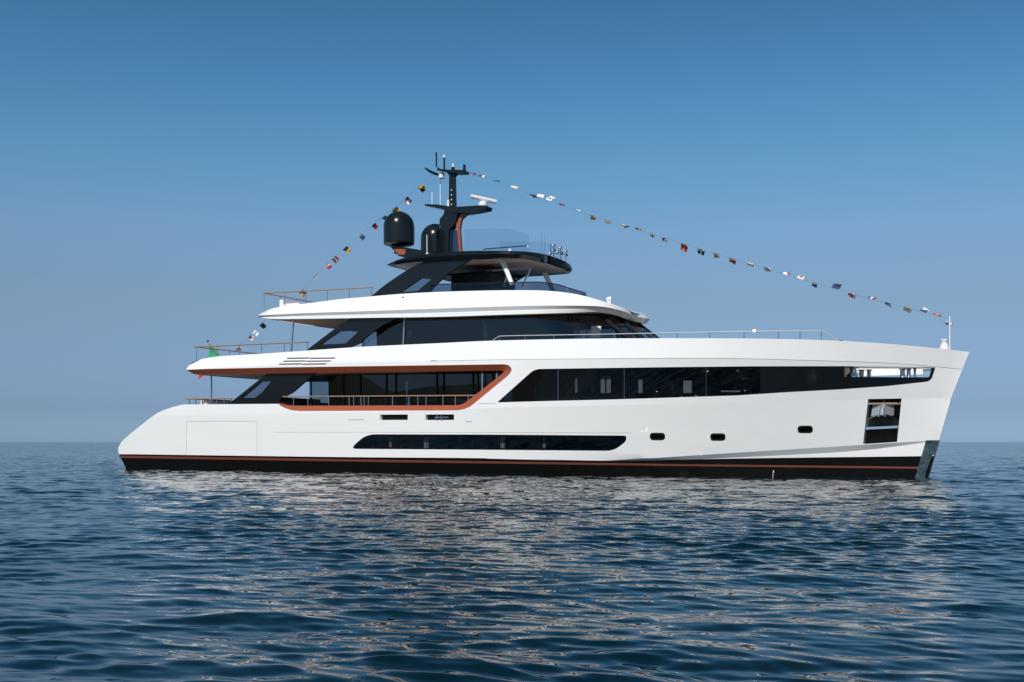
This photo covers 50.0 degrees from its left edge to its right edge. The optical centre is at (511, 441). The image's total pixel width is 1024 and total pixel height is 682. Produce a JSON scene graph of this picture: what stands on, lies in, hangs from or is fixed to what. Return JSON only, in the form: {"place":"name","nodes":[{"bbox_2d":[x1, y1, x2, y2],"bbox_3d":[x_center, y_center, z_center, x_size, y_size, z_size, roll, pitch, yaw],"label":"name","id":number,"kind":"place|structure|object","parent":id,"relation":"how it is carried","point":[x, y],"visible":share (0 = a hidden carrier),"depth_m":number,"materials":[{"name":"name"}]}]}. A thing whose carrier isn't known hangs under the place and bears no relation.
{"place":"outdoors","nodes":[
{"label":"outdoors","id":0,"kind":"place"},
{"bbox_2d":[449,270,517,282],"bbox_3d":[-1.212,-6.539,46.734,2.100,1.060,2.400,0,0,27],"label":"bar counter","id":1,"kind":"object","parent":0,"point":[480,277],"visible":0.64,"depth_m":45.75,"materials":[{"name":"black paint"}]},
{"bbox_2d":[0,442,1023,681],"bbox_3d":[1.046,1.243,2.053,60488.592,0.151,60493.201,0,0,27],"label":"sea","id":2,"kind":"structure","parent":0,"point":[113,568],"depth_m":10.32,"materials":[{"name":"blue liquid"}]},
{"bbox_2d":[118,152,968,477],"bbox_3d":[-0.655,-5.232,46.450,37.047,14.765,7.562,0,0,27],"label":"motor yacht","id":3,"kind":"object","parent":2,"relation":"on","point":[432,374],"visible":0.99,"depth_m":42.21,"materials":[{"name":"white paint"}]},
{"bbox_2d":[196,344,220,380],"bbox_3d":[-14.936,-3.948,53.727,1.501,1.850,0.320,0,0,27],"label":"ensign","id":4,"kind":"object","parent":3,"relation":"attached to","point":[212,352],"visible":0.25,"depth_m":53.76,"materials":[{"name":"green fabric"}]},
{"bbox_2d":[201,399,229,403],"bbox_3d":[-13.286,-1.709,52.549,0.900,0.600,3.600,0,0,27],"label":"deck sofa","id":5,"kind":"object","parent":3,"relation":"on","point":[218,402],"visible":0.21,"depth_m":51.30,"materials":[{"name":"white fabric"}]},
{"bbox_2d":[280,300,303,306],"bbox_3d":[-9.651,-6.116,49.911,1.100,0.600,1.500,0,0,27],"label":"deck sofa","id":6,"kind":"object","parent":3,"relation":"on","point":[287,302],"visible":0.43,"depth_m":49.44,"materials":[{"name":"white fabric"}]},
{"bbox_2d":[280,397,308,405],"bbox_3d":[-9.436,-1.709,50.251,1.000,0.600,3.000,0,0,27],"label":"deck sofa","id":7,"kind":"object","parent":3,"relation":"on","point":[297,401],"visible":0.18,"depth_m":49.36,"materials":[{"name":"black fabric"}]},
{"bbox_2d":[234,178,428,351],"bbox_3d":[-7.838,-7.929,48.434,9.366,7.785,0.105,0,0,9],"label":"bunting line","id":8,"kind":"object","parent":3,"relation":"attached to","point":[331,259],"visible":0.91,"depth_m":48.42,"materials":[{"name":"grey"}]},
{"bbox_2d":[343,246,350,253],"bbox_3d":[-7.276,-8.460,48.404,0.375,0.313,0.157,0,0,3],"label":"signal flag","id":9,"kind":"object","parent":8,"relation":"hanging from","point":[346,249],"visible":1,"depth_m":48.43,"materials":[{"name":"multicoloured fabric"}]},
{"bbox_2d":[404,197,411,204],"bbox_3d":[-4.554,-10.547,48.007,0.362,0.348,0.132,0,0,4],"label":"signal flag","id":10,"kind":"object","parent":8,"relation":"hanging from","point":[408,200],"visible":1,"depth_m":48.02,"materials":[{"name":"multicoloured fabric"}]},
{"bbox_2d":[418,184,425,192],"bbox_3d":[-3.910,-11.079,47.937,0.384,0.360,0.166,0,0,14],"label":"signal flag","id":11,"kind":"object","parent":8,"relation":"hanging from","point":[422,188],"visible":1,"depth_m":47.90,"materials":[{"name":"yellow fabric"}]},
{"bbox_2d":[309,371,503,405],"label":"saloon window","id":12,"kind":"structure","parent":3,"relation":"in","point":[455,382],"depth_m":45.56,"materials":[{"name":"black glass"}]},
{"bbox_2d":[353,434,625,450],"bbox_3d":[-1.216,0.006,42.830,11.803,0.644,0.321,0,0,24],"label":"window","id":13,"kind":"structure","parent":3,"relation":"in","point":[375,441],"depth_m":42.51,"materials":[{"name":"black glass"}]},
{"bbox_2d":[486,267,530,281],"bbox_3d":[-0.137,-6.726,44.999,2.059,0.791,0.195,0,0,27],"label":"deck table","id":14,"kind":"object","parent":3,"relation":"on","point":[511,269],"visible":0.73,"depth_m":44.74,"materials":[{"name":"metal"}]},
{"bbox_2d":[362,314,656,346],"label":"wheelhouse window","id":15,"kind":"structure","parent":3,"relation":"in","point":[417,331],"depth_m":43.42,"materials":[{"name":"black glass"}]},
{"bbox_2d":[477,175,945,317],"bbox_3d":[6.673,-7.957,42.716,19.321,7.292,0.007,0,0,27],"label":"bunting line","id":16,"kind":"object","parent":3,"relation":"attached to","point":[719,254],"visible":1,"depth_m":41.95,"materials":[{"name":"grey"}]},
{"bbox_2d":[680,243,687,252],"bbox_3d":[6.704,-7.580,42.826,0.289,0.372,0.248,0,0,27],"label":"signal flag","id":17,"kind":"object","parent":16,"relation":"hanging from","point":[684,247],"visible":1,"depth_m":42.86,"materials":[{"name":"multicoloured fabric"}]},
{"bbox_2d":[698,248,704,254],"bbox_3d":[7.305,-7.383,42.539,0.285,0.275,0.270,0,0,27],"label":"signal flag","id":18,"kind":"object","parent":16,"relation":"hanging from","point":[701,252],"visible":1,"depth_m":42.61,"materials":[{"name":"multicoloured fabric"}]},
{"bbox_2d":[729,258,735,264],"bbox_3d":[8.421,-6.926,41.977,0.263,0.263,0.278,0,0,27],"label":"signal flag","id":19,"kind":"object","parent":16,"relation":"hanging from","point":[731,260],"visible":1,"depth_m":42.01,"materials":[{"name":"red fabric"}]},
{"bbox_2d":[831,284,841,288],"bbox_3d":[11.889,-5.691,40.172,0.321,0.242,0.288,0,0,44],"label":"signal flag","id":20,"kind":"object","parent":16,"relation":"hanging from","point":[836,286],"visible":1,"depth_m":40.17,"materials":[{"name":"blue fabric"}]},
{"bbox_2d":[848,293,855,298],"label":"signal flag","id":21,"kind":"object","parent":16,"relation":"hanging from","point":[851,295],"visible":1,"depth_m":40.03,"materials":[{"name":"multicoloured fabric"}]},
{"bbox_2d":[903,307,911,313],"bbox_3d":[14.096,-4.694,39.108,0.277,0.256,0.309,0,0,27],"label":"signal flag","id":22,"kind":"object","parent":16,"relation":"hanging from","point":[906,309],"visible":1,"depth_m":39.07,"materials":[{"name":"multicoloured fabric"}]},
{"bbox_2d":[499,366,934,401],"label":"window","id":23,"kind":"structure","parent":3,"relation":"in","point":[645,382],"depth_m":40.08,"materials":[{"name":"black glass"}]},
{"bbox_2d":[0,0,1023,441],"label":"sky","id":24,"kind":"structure","parent":0,"point":[167,167],"materials":[{"name":"blue"}]}
]}

